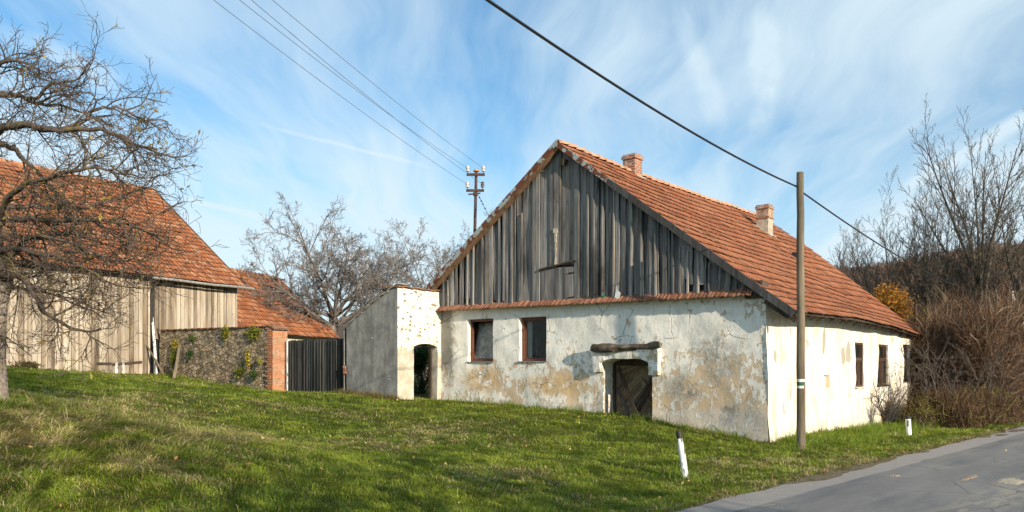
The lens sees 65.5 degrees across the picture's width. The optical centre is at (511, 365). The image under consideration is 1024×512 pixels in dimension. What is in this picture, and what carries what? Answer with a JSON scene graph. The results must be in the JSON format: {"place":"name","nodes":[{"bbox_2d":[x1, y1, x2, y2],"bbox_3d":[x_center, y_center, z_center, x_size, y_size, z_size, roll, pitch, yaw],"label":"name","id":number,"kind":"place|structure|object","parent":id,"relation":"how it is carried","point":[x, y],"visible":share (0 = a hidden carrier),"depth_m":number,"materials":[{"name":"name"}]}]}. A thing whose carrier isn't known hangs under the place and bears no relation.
{"place":"outdoors","nodes":[
{"label":"outdoors","id":0,"kind":"place"},
{"bbox_2d":[338,319,423,374],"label":"hill","id":1,"kind":"structure","parent":0,"point":[341,332],"depth_m":176.22,"materials":[{"name":"green plant"}]},
{"bbox_2d":[833,239,1023,314],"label":"bare wood","id":2,"kind":"object","parent":1,"relation":"on","point":[912,280],"visible":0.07,"depth_m":208.46,"materials":[{"name":"brown plant"}]},
{"bbox_2d":[851,247,1008,303],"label":"conifer wood","id":3,"kind":"object","parent":1,"relation":"on","point":[963,276],"depth_m":181.96,"materials":[{"name":"plant"}]},
{"bbox_2d":[0,366,1023,511],"bbox_3d":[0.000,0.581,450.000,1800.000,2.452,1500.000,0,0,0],"label":"ground","id":4,"kind":"structure","parent":0,"point":[822,477],"depth_m":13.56,"materials":[{"name":"green plant"}]},
{"bbox_2d":[8,360,43,368],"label":"leafy shrub","id":5,"kind":"object","parent":4,"relation":"on","point":[31,364],"visible":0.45,"depth_m":24.42,"materials":[{"name":"green plant"}]},
{"bbox_2d":[0,2,229,400],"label":"fruit tree","id":6,"kind":"object","parent":4,"relation":"on","point":[9,273],"visible":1,"depth_m":10.30,"materials":[{"name":"brown plant"}]},
{"bbox_2d":[0,158,254,373],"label":"barn","id":7,"kind":"structure","parent":4,"relation":"on","point":[210,290],"depth_m":30.24,"materials":[{"name":"wood"}]},
{"bbox_2d":[95,280,141,373],"bbox_3d":[-14.382,-1.364,29.169,0.073,3.359,1.876,0,0,30],"label":"barn door","id":8,"kind":"structure","parent":7,"relation":"in","point":[118,338],"depth_m":29.22,"materials":[{"name":"beige wood"}]},
{"bbox_2d":[0,391,258,480],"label":"dry grass","id":9,"kind":"structure","parent":4,"relation":"on","point":[92,402],"depth_m":10.28,"materials":[{"name":"green plant"}]},
{"bbox_2d":[152,318,157,373],"bbox_3d":[-13.443,-0.701,29.946,0.117,2.262,0.946,0,0,-34],"label":"pole","id":10,"kind":"object","parent":4,"relation":"on","point":[154,343],"visible":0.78,"depth_m":29.94,"materials":[{"name":"white paint"}]},
{"bbox_2d":[146,344,164,375],"bbox_3d":[-13.293,-0.186,29.703,1.561,1.272,0.073,0,0,41],"label":"pole","id":11,"kind":"object","parent":4,"relation":"on","point":[158,365],"visible":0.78,"depth_m":29.65,"materials":[{"name":"brown wood"}]},
{"bbox_2d":[156,328,167,373],"bbox_3d":[-13.057,-0.478,29.751,0.094,1.858,1.254,0,0,-40],"label":"pole","id":12,"kind":"object","parent":4,"relation":"on","point":[158,333],"visible":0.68,"depth_m":29.99,"materials":[{"name":"wood"}]},
{"bbox_2d":[169,347,179,374],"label":"creeper","id":13,"kind":"object","parent":4,"relation":"on","point":[173,357],"visible":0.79,"depth_m":28.83,"materials":[{"name":"green plant"}]},
{"bbox_2d":[172,345,180,378],"bbox_3d":[-11.935,-0.122,28.341,0.127,1.260,0.422,0,0,17],"label":"pole","id":14,"kind":"object","parent":4,"relation":"on","point":[176,363],"visible":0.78,"depth_m":28.30,"materials":[{"name":"brown wood"}]},
{"bbox_2d":[158,325,289,390],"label":"stone wall","id":15,"kind":"structure","parent":4,"relation":"on","point":[216,357],"depth_m":26.67,"materials":[{"name":"grey stone"}]},
{"bbox_2d":[172,339,178,351],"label":"creeper","id":16,"kind":"object","parent":15,"relation":"attached to","point":[175,344],"visible":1,"depth_m":28.72,"materials":[{"name":"yellow plant"}]},
{"bbox_2d":[185,348,193,359],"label":"creeper","id":17,"kind":"object","parent":15,"relation":"attached to","point":[190,352],"visible":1,"depth_m":28.08,"materials":[{"name":"green plant"}]},
{"bbox_2d":[187,333,194,341],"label":"creeper","id":18,"kind":"object","parent":15,"relation":"attached to","point":[191,336],"visible":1,"depth_m":28.00,"materials":[{"name":"green plant"}]},
{"bbox_2d":[220,324,230,342],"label":"creeper","id":19,"kind":"object","parent":15,"relation":"attached to","point":[226,331],"visible":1,"depth_m":26.62,"materials":[{"name":"green plant"}]},
{"bbox_2d":[234,364,247,380],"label":"creeper","id":20,"kind":"object","parent":15,"relation":"attached to","point":[240,371],"visible":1,"depth_m":26.06,"materials":[{"name":"green plant"}]},
{"bbox_2d":[244,348,250,369],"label":"creeper","id":21,"kind":"object","parent":15,"relation":"attached to","point":[247,359],"visible":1,"depth_m":25.79,"materials":[{"name":"yellow plant"}]},
{"bbox_2d":[248,369,256,380],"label":"creeper","id":22,"kind":"object","parent":15,"relation":"attached to","point":[253,374],"visible":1,"depth_m":25.58,"materials":[{"name":"green plant"}]},
{"bbox_2d":[244,324,261,343],"bbox_3d":[-8.333,-1.027,25.597,0.949,0.653,0.174,0,0,40],"label":"creeper","id":23,"kind":"object","parent":15,"relation":"attached to","point":[253,334],"visible":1,"depth_m":25.57,"materials":[{"name":"green plant"}]},
{"bbox_2d":[229,267,341,340],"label":"outbuilding","id":24,"kind":"structure","parent":4,"relation":"on","point":[251,311],"depth_m":40.84,"materials":[{"name":"tile"}]},
{"bbox_2d":[286,338,343,392],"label":"yard gate","id":25,"kind":"structure","parent":4,"relation":"on","point":[316,365],"depth_m":24.42,"materials":[{"name":"grey wood"}]},
{"bbox_2d":[236,192,446,337],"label":"walnut tree","id":26,"kind":"object","parent":4,"relation":"on","point":[367,285],"visible":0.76,"depth_m":41.65,"materials":[{"name":"grey plant"}]},
{"bbox_2d":[334,387,404,399],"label":"dry weeds","id":27,"kind":"object","parent":4,"relation":"on","point":[389,397],"visible":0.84,"depth_m":22.18,"materials":[{"name":"brown plant"}]},
{"bbox_2d":[342,283,441,399],"bbox_3d":[-3.466,-0.412,23.311,2.457,3.725,1.868,0,0,40],"label":"doorway wall","id":28,"kind":"structure","parent":4,"relation":"on","point":[389,329],"depth_m":22.49,"materials":[{"name":"paint"}]},
{"bbox_2d":[0,367,823,482],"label":"wall grass","id":29,"kind":"structure","parent":4,"relation":"on","point":[639,417],"depth_m":17.97,"materials":[{"name":"green plant"}]},
{"bbox_2d":[368,217,462,378],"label":"walnut tree","id":30,"kind":"object","parent":4,"relation":"on","point":[411,272],"visible":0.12,"depth_m":47.62,"materials":[{"name":"grey plant"}]},
{"bbox_2d":[414,346,428,393],"bbox_3d":[-2.847,-0.047,25.428,2.081,2.025,1.476,0,0,37],"label":"dark conifer","id":31,"kind":"object","parent":4,"relation":"on","point":[421,358],"visible":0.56,"depth_m":25.34,"materials":[{"name":"green plant"}]},
{"bbox_2d":[415,210,492,304],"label":"walnut tree","id":32,"kind":"object","parent":4,"relation":"on","point":[436,265],"visible":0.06,"depth_m":45.81,"materials":[{"name":"grey plant"}]},
{"bbox_2d":[9,389,1006,510],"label":"fallen leaves","id":33,"kind":"object","parent":4,"relation":"on","point":[30,446],"visible":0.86,"depth_m":13.56,"materials":[{"name":"brown plant"}]},
{"bbox_2d":[616,387,629,415],"bbox_3d":[2.736,0.879,19.611,0.052,0.710,0.565,0,0,-30],"label":"plank","id":34,"kind":"object","parent":4,"relation":"on","point":[623,401],"visible":0.96,"depth_m":19.59,"materials":[{"name":"brown wood"}]},
{"bbox_2d":[617,367,637,415],"bbox_3d":[2.824,0.654,19.381,0.059,1.258,0.783,0,0,-32],"label":"plank","id":35,"kind":"object","parent":4,"relation":"on","point":[630,399],"visible":0.87,"depth_m":19.38,"materials":[{"name":"brown wood"}]},
{"bbox_2d":[637,384,651,411],"bbox_3d":[3.213,0.780,19.228,0.426,0.687,0.054,0,0,33],"label":"plank","id":36,"kind":"object","parent":4,"relation":"on","point":[643,400],"visible":0.94,"depth_m":19.21,"materials":[{"name":"brown wood"}]},
{"bbox_2d":[426,139,920,443],"bbox_3d":[6.029,-1.925,25.108,10.953,8.350,13.912,0,0,40],"label":"farmhouse","id":37,"kind":"object","parent":4,"relation":"on","point":[696,321],"visible":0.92,"depth_m":20.04,"materials":[{"name":"paint"}]},
{"bbox_2d":[466,165,488,232],"bbox_3d":[-0.856,-4.526,24.661,1.291,3.466,0.467,0,0,43],"label":"roof mast","id":38,"kind":"object","parent":37,"relation":"attached to","point":[475,190],"visible":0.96,"depth_m":24.91,"materials":[{"name":"metal"}]},
{"bbox_2d":[214,0,466,183],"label":"power wire","id":39,"kind":"object","parent":38,"relation":"attached to","point":[326,85],"visible":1,"depth_m":15.37,"materials":[{"name":"grey metal"}]},
{"bbox_2d":[240,0,466,167],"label":"power wire","id":40,"kind":"object","parent":38,"relation":"attached to","point":[339,77],"visible":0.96,"depth_m":15.10,"materials":[{"name":"grey metal"}]},
{"bbox_2d":[252,0,481,183],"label":"power wire","id":41,"kind":"object","parent":38,"relation":"attached to","point":[352,84],"visible":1,"depth_m":15.32,"materials":[{"name":"grey metal"}]},
{"bbox_2d":[273,0,482,167],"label":"power wire","id":42,"kind":"object","parent":38,"relation":"attached to","point":[363,75],"visible":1,"depth_m":15.28,"materials":[{"name":"grey metal"}]},
{"bbox_2d":[466,319,493,362],"bbox_3d":[-0.714,-0.691,22.408,0.990,1.220,0.614,0,0,40],"label":"window","id":43,"kind":"structure","parent":37,"relation":"in","point":[486,332],"depth_m":22.53,"materials":[{"name":"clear glass"}]},
{"bbox_2d":[518,317,546,361],"bbox_3d":[0.655,-0.684,21.149,0.952,1.199,0.423,0,0,40],"label":"window","id":44,"kind":"structure","parent":37,"relation":"in","point":[529,319],"depth_m":21.38,"materials":[{"name":"brown glass"}]},
{"bbox_2d":[615,286,620,298],"bbox_3d":[2.552,-1.749,19.207,0.049,0.440,0.170,0,0,-42],"label":"rag","id":45,"kind":"object","parent":37,"relation":"attached to","point":[617,294],"visible":1,"depth_m":19.21,"materials":[{"name":"fabric"}]},
{"bbox_2d":[613,359,651,417],"bbox_3d":[3.073,0.839,19.533,1.364,2.022,0.069,0,0,40],"label":"cellar door","id":46,"kind":"structure","parent":37,"relation":"in","point":[635,371],"depth_m":19.64,"materials":[{"name":"brown wood"}]},
{"bbox_2d":[634,377,651,405],"bbox_3d":[3.183,0.643,19.397,0.558,0.751,0.040,0,0,37],"label":"plank","id":47,"kind":"object","parent":37,"relation":"attached to","point":[643,391],"visible":0.85,"depth_m":19.37,"materials":[{"name":"brown wood"}]},
{"bbox_2d":[855,342,866,388],"bbox_3d":[9.713,-0.003,22.268,0.182,1.278,0.859,0,0,40],"label":"window","id":48,"kind":"structure","parent":37,"relation":"in","point":[860,360],"depth_m":22.49,"materials":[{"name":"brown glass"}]},
{"bbox_2d":[877,344,890,386],"bbox_3d":[11.143,-0.006,24.058,0.263,1.257,1.142,0,0,40],"label":"window","id":49,"kind":"structure","parent":37,"relation":"in","point":[884,359],"depth_m":24.13,"materials":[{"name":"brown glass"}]},
{"bbox_2d":[903,345,906,383],"bbox_3d":[12.807,-0.045,26.006,0.183,1.277,0.924,0,0,40],"label":"window","id":50,"kind":"structure","parent":37,"relation":"in","point":[905,352],"depth_m":26.33,"materials":[{"name":"brown glass"}]},
{"bbox_2d":[676,431,687,478],"bbox_3d":[2.601,1.419,12.101,0.222,0.860,0.110,0,0,0],"label":"marker post","id":51,"kind":"object","parent":4,"relation":"on","point":[682,458],"visible":0.79,"depth_m":12.06,"materials":[{"name":"white paint"}]},
{"bbox_2d":[796,172,805,450],"bbox_3d":[5.590,-0.884,15.401,0.179,5.706,0.176,0,0,44],"label":"utility pole","id":52,"kind":"object","parent":4,"relation":"on","point":[801,400],"visible":0.93,"depth_m":15.34,"materials":[{"name":"brown wood"}]},
{"bbox_2d":[485,0,796,186],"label":"overhead cable","id":53,"kind":"object","parent":52,"relation":"attached to","point":[498,7],"visible":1,"depth_m":9.60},
{"bbox_2d":[804,193,1009,298],"bbox_3d":[15.383,-3.076,27.710,0.032,0.585,31.365,0,0,38],"label":"overhead cable","id":54,"kind":"object","parent":52,"relation":"attached to","point":[805,194],"visible":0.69,"depth_m":19.58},
{"bbox_2d":[634,423,1022,511],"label":"verge litter","id":55,"kind":"object","parent":4,"relation":"on","point":[821,473],"visible":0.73,"depth_m":13.31,"materials":[{"name":"brown plant"}]},
{"bbox_2d":[676,426,1023,511],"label":"road edge","id":56,"kind":"object","parent":4,"relation":"on","point":[733,504],"visible":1,"depth_m":11.86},
{"bbox_2d":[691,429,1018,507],"bbox_3d":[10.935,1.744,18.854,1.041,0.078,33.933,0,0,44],"label":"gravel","id":57,"kind":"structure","parent":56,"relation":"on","point":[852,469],"depth_m":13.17,"materials":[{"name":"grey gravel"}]},
{"bbox_2d":[833,223,869,288],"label":"bare tree","id":58,"kind":"object","parent":4,"relation":"on","point":[843,267],"visible":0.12,"depth_m":54.32,"materials":[{"name":"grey plant"}]},
{"bbox_2d":[828,221,887,296],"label":"bare tree","id":59,"kind":"object","parent":4,"relation":"on","point":[856,262],"visible":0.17,"depth_m":55.18,"materials":[{"name":"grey plant"}]},
{"bbox_2d":[783,417,945,448],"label":"verge grass","id":60,"kind":"structure","parent":4,"relation":"on","point":[871,428],"depth_m":18.80,"materials":[{"name":"green plant"}]},
{"bbox_2d":[841,166,931,319],"bbox_3d":[17.330,-3.778,37.194,3.776,11.263,4.894,0,0,15],"label":"bare tree","id":61,"kind":"object","parent":4,"relation":"on","point":[864,281],"visible":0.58,"depth_m":37.10,"materials":[{"name":"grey plant"}]},
{"bbox_2d":[873,278,922,322],"bbox_3d":[14.540,-0.737,30.859,2.333,5.156,3.075,0,0,23],"label":"orange bush","id":62,"kind":"object","parent":4,"relation":"on","point":[898,305],"visible":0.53,"depth_m":30.16,"materials":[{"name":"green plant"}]},
{"bbox_2d":[864,358,933,424],"bbox_3d":[10.970,0.799,22.813,1.952,2.033,1.751,0,0,33],"label":"bare shrub","id":63,"kind":"object","parent":4,"relation":"on","point":[889,408],"visible":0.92,"depth_m":22.71,"materials":[{"name":"brown plant"}]},
{"bbox_2d":[905,416,911,434],"bbox_3d":[9.912,1.565,19.896,0.159,0.607,0.109,0,0,16],"label":"marker post","id":64,"kind":"object","parent":4,"relation":"on","point":[908,424],"visible":0.87,"depth_m":19.86,"materials":[{"name":"white plastic"}]},
{"bbox_2d":[914,303,916,327],"bbox_3d":[15.202,-0.301,30.000,0.222,4.102,0.222,0,0,-22],"label":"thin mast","id":65,"kind":"object","parent":4,"relation":"on","point":[915,304],"visible":0.21,"depth_m":29.95,"materials":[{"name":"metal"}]},
{"bbox_2d":[871,202,960,310],"bbox_3d":[19.694,-3.156,40.044,3.357,10.012,4.579,0,0,0],"label":"bare tree","id":66,"kind":"object","parent":4,"relation":"on","point":[918,255],"visible":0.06,"depth_m":39.69,"materials":[{"name":"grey plant"}]},
{"bbox_2d":[870,179,967,325],"bbox_3d":[19.166,-3.662,38.138,4.057,11.006,4.852,0,0,0],"label":"bare tree","id":67,"kind":"object","parent":4,"relation":"on","point":[911,276],"visible":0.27,"depth_m":38.11,"materials":[{"name":"brown plant"}]},
{"bbox_2d":[906,300,931,328],"bbox_3d":[17.244,-0.450,33.214,2.480,4.536,3.150,0,0,0],"label":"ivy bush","id":68,"kind":"object","parent":4,"relation":"on","point":[925,309],"visible":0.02,"depth_m":33.03,"materials":[{"name":"green plant"}]},
{"bbox_2d":[890,392,948,427],"bbox_3d":[11.200,1.244,21.851,1.338,1.168,1.623,0,0,0],"label":"leafy shrub","id":69,"kind":"object","parent":4,"relation":"on","point":[925,411],"visible":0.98,"depth_m":21.79,"materials":[{"name":"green plant"}]},
{"bbox_2d":[873,165,969,321],"bbox_3d":[18.386,-3.660,35.907,4.333,10.986,4.180,0,0,38],"label":"bare tree","id":70,"kind":"object","parent":4,"relation":"on","point":[931,267],"visible":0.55,"depth_m":35.78,"materials":[{"name":"brown plant"}]},
{"bbox_2d":[893,329,974,426],"bbox_3d":[12.533,0.354,23.750,2.426,2.859,2.362,0,0,0],"label":"wiry shrub","id":71,"kind":"object","parent":4,"relation":"on","point":[926,381],"visible":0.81,"depth_m":23.35,"materials":[{"name":"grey plant"}]},
{"bbox_2d":[889,193,988,316],"bbox_3d":[18.397,-2.879,34.704,3.713,9.462,4.758,0,0,0],"label":"bare tree","id":72,"kind":"object","parent":4,"relation":"on","point":[923,265],"visible":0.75,"depth_m":34.45,"materials":[{"name":"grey plant"}]},
{"bbox_2d":[869,278,1019,380],"bbox_3d":[14.933,-0.642,27.280,3.983,4.798,7.266,0,0,43],"label":"wiry shrub","id":73,"kind":"object","parent":4,"relation":"on","point":[948,306],"visible":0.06,"depth_m":27.46,"materials":[{"name":"brown plant"}]},
{"bbox_2d":[883,271,1023,420],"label":"thicket","id":74,"kind":"object","parent":4,"relation":"on","point":[973,332],"visible":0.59,"depth_m":25.72,"materials":[{"name":"brown plant"}]},
{"bbox_2d":[890,380,1023,427],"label":"thicket","id":75,"kind":"object","parent":4,"relation":"on","point":[971,408],"visible":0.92,"depth_m":22.85,"materials":[{"name":"brown plant"}]},
{"bbox_2d":[895,94,1023,309],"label":"bare tree","id":76,"kind":"object","parent":4,"relation":"on","point":[983,223],"visible":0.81,"depth_m":35.93,"materials":[{"name":"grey plant"}]},
{"bbox_2d":[903,287,1023,323],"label":"wiry shrub","id":77,"kind":"object","parent":4,"relation":"on","point":[939,306],"visible":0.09,"depth_m":28.90,"materials":[{"name":"brown plant"}]},
{"bbox_2d":[926,177,1005,310],"bbox_3d":[20.900,-3.495,37.043,3.298,10.676,3.200,0,0,0],"label":"bare tree","id":78,"kind":"object","parent":4,"relation":"on","point":[957,216],"visible":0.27,"depth_m":36.82,"materials":[{"name":"brown plant"}]},
{"bbox_2d":[909,342,1023,421],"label":"wiry shrub","id":79,"kind":"object","parent":4,"relation":"on","point":[990,384],"visible":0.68,"depth_m":23.72,"materials":[{"name":"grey plant"}]},
{"bbox_2d":[924,340,1023,420],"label":"wiry shrub","id":80,"kind":"object","parent":4,"relation":"on","point":[1003,352],"visible":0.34,"depth_m":24.36,"materials":[{"name":"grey plant"}]},
{"bbox_2d":[941,161,1012,313],"bbox_3d":[19.540,-3.423,34.055,3.140,10.553,2.966,0,0,-41],"label":"bare tree","id":81,"kind":"object","parent":4,"relation":"on","point":[977,260],"visible":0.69,"depth_m":33.97,"materials":[{"name":"brown plant"}]},
{"bbox_2d":[973,384,1017,407],"bbox_3d":[14.839,1.177,24.442,1.140,1.308,1.362,0,0,-36],"label":"leafy shrub","id":82,"kind":"object","parent":4,"relation":"on","point":[996,391],"visible":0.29,"depth_m":24.24,"materials":[{"name":"green plant"}]},
{"bbox_2d":[970,175,1023,304],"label":"bare tree","id":83,"kind":"object","parent":4,"relation":"on","point":[1009,262],"visible":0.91,"depth_m":32.82,"materials":[{"name":"brown plant"}]},
{"bbox_2d":[0,0,1023,321],"label":"sky","id":84,"kind":"structure","parent":0,"point":[832,92],"materials":[{"name":"blue"}]},
{"bbox_2d":[734,433,1023,511],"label":"road","id":85,"kind":"structure","parent":0,"point":[932,485],"depth_m":11.14,"materials":[{"name":"grey asphalt"}]},
{"bbox_2d":[959,475,977,480],"bbox_3d":[7.047,1.727,12.289,0.915,0.012,0.141,0,0,-45],"label":"road debris","id":86,"kind":"object","parent":85,"relation":"on","point":[968,477],"visible":1,"depth_m":12.24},
{"bbox_2d":[998,478,1023,484],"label":"road debris","id":87,"kind":"object","parent":85,"relation":"on","point":[1011,481],"visible":1,"depth_m":11.85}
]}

